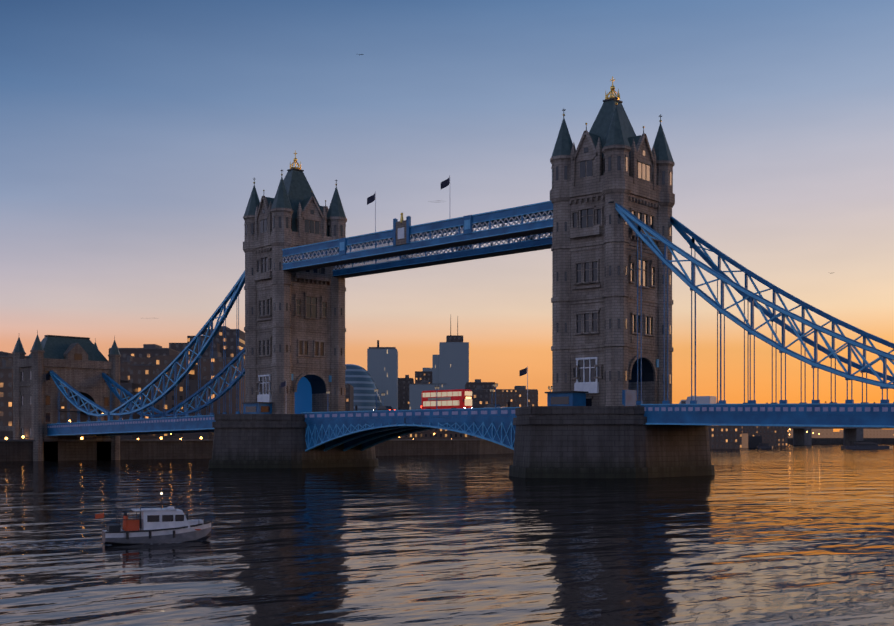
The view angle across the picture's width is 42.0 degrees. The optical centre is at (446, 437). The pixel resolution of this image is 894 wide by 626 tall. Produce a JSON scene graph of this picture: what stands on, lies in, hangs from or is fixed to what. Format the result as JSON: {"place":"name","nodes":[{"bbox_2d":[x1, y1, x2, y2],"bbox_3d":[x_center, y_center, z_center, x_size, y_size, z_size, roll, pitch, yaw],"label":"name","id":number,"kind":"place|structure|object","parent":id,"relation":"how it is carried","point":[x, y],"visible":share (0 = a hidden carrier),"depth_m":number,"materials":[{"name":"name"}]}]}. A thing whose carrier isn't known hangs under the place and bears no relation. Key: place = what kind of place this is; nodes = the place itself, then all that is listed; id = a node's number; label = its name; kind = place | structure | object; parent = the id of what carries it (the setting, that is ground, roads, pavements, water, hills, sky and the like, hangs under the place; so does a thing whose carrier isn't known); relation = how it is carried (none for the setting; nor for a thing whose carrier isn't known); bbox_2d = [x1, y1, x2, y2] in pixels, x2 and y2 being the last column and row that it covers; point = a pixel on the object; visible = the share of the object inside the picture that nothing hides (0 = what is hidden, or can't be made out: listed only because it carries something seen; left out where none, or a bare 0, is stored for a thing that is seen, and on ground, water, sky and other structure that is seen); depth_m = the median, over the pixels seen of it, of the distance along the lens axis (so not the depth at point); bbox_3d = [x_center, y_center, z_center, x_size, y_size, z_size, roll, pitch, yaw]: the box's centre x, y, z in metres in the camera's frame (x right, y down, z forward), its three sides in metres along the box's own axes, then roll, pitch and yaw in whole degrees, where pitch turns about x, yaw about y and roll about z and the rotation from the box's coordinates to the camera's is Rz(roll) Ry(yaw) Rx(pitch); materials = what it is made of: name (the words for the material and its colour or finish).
{"place":"outdoors","nodes":[
{"label":"outdoors","id":0,"kind":"place"},
{"bbox_2d":[0,437,513,461],"bbox_3d":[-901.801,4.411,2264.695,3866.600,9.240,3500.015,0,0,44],"label":"embankment wall","id":1,"kind":"structure","parent":0,"point":[69,450],"depth_m":332.43,"materials":[{"name":"stone"}]},
{"bbox_2d":[0,330,120,460],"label":"abutment","id":2,"kind":"object","parent":1,"relation":"on","point":[81,365],"visible":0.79,"depth_m":310.03,"materials":[{"name":"stone"}]},
{"bbox_2d":[47,271,244,435],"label":"side span","id":3,"kind":"object","parent":2,"relation":"on","point":[185,423],"visible":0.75,"depth_m":275.25,"materials":[{"name":"blue paint"}]},
{"bbox_2d":[0,326,537,438],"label":"city buildings","id":4,"kind":"structure","parent":1,"relation":"on","point":[143,367],"depth_m":407.89,"materials":[{"name":"brick"}]},
{"bbox_2d":[345,364,381,410],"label":"city hall","id":5,"kind":"structure","parent":1,"relation":"on","point":[359,379],"depth_m":685.80,"materials":[{"name":"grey glass"}]},
{"bbox_2d":[367,340,397,409],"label":"glass tower","id":6,"kind":"structure","parent":1,"relation":"on","point":[382,366],"depth_m":718.26,"materials":[{"name":"glass"}]},
{"bbox_2d":[5,420,819,441],"bbox_3d":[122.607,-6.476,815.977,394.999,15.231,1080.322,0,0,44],"label":"quay lamp posts","id":7,"kind":"object","parent":1,"relation":"on","point":[200,438],"visible":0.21,"depth_m":327.39,"materials":[{"name":"grey metal"}]},
{"bbox_2d":[415,319,469,389],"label":"skyscraper","id":8,"kind":"structure","parent":1,"relation":"on","point":[450,368],"depth_m":859.00,"materials":[{"name":"grey glass"}]},
{"bbox_2d":[0,444,893,625],"bbox_3d":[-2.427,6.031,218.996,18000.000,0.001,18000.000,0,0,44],"label":"river","id":9,"kind":"structure","parent":0,"point":[795,535],"depth_m":65.33,"materials":[{"name":"black"}]},
{"bbox_2d":[6,540,206,549],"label":"wake boat","id":10,"kind":"object","parent":9,"relation":"on","point":[66,546],"visible":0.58,"depth_m":65.12,"materials":[{"name":"white liquid"}]},
{"bbox_2d":[95,484,211,543],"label":"boat","id":11,"kind":"object","parent":9,"relation":"on","point":[169,524],"visible":1,"depth_m":66.78,"materials":[{"name":"white"}]},
{"bbox_2d":[209,414,378,468],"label":"pier","id":12,"kind":"structure","parent":9,"relation":"on","point":[260,441],"depth_m":231.55,"materials":[{"name":"stone"}]},
{"bbox_2d":[243,151,346,413],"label":"tower","id":13,"kind":"structure","parent":12,"relation":"on","point":[294,329],"depth_m":243.72,"materials":[{"name":"stone"}]},
{"bbox_2d":[282,176,552,277],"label":"walkways","id":14,"kind":"structure","parent":13,"relation":"attached to","point":[402,235],"depth_m":214.12,"materials":[{"name":"blue paint"}]},
{"bbox_2d":[301,407,518,451],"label":"bascule span","id":15,"kind":"object","parent":12,"relation":"attached to","point":[353,429],"visible":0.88,"depth_m":217.60,"materials":[{"name":"blue paint"}]},
{"bbox_2d":[374,406,394,410],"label":"car","id":16,"kind":"object","parent":15,"relation":"on","point":[385,408],"visible":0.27,"depth_m":223.75,"materials":[{"name":"black paint"}]},
{"bbox_2d":[326,383,551,411],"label":"lamp posts","id":17,"kind":"object","parent":15,"relation":"on","point":[383,394],"visible":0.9,"depth_m":218.39,"materials":[{"name":"metal"}]},
{"bbox_2d":[421,389,475,408],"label":"double decker bus","id":18,"kind":"object","parent":15,"relation":"on","point":[454,399],"visible":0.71,"depth_m":218.69,"materials":[{"name":"red paint"}]},
{"bbox_2d":[483,404,500,407],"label":"silver car","id":19,"kind":"object","parent":15,"relation":"on","point":[492,406],"visible":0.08,"depth_m":211.52,"materials":[{"name":"grey paint"}]},
{"bbox_2d":[242,366,636,413],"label":"pier cabins","id":20,"kind":"object","parent":12,"relation":"on","point":[571,398],"visible":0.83,"depth_m":182.46,"materials":[{"name":"blue metal"}]},
{"bbox_2d":[509,406,714,478],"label":"pier","id":21,"kind":"structure","parent":9,"relation":"on","point":[597,442],"depth_m":174.88,"materials":[{"name":"stone"}]},
{"bbox_2d":[550,76,674,405],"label":"tower","id":22,"kind":"structure","parent":21,"relation":"on","point":[613,158],"depth_m":185.94,"materials":[{"name":"stone"}]},
{"bbox_2d":[708,425,893,448],"bbox_3d":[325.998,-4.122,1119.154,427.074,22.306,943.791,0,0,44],"label":"buildings","id":23,"kind":"structure","parent":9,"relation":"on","point":[730,437],"depth_m":1003.24,"materials":[{"name":"concrete"}]},
{"bbox_2d":[757,441,892,448],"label":"moored boats","id":24,"kind":"object","parent":9,"relation":"on","point":[863,444],"visible":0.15,"depth_m":639.40,"materials":[{"name":"black"}]},
{"bbox_2d":[0,0,893,431],"label":"sky","id":25,"kind":"structure","parent":0,"point":[136,135],"materials":[{"name":"blue"}]},
{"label":"abutment","id":26,"kind":"object","parent":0,"visible":0},
{"bbox_2d":[608,202,893,427],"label":"side span","id":27,"kind":"object","parent":26,"relation":"on","point":[847,413],"visible":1,"depth_m":167.56,"materials":[{"name":"blue paint"}]},
{"bbox_2d":[679,396,715,403],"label":"delivery van","id":28,"kind":"object","parent":27,"relation":"on","point":[706,399],"visible":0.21,"depth_m":174.23,"materials":[{"name":"grey paint"}]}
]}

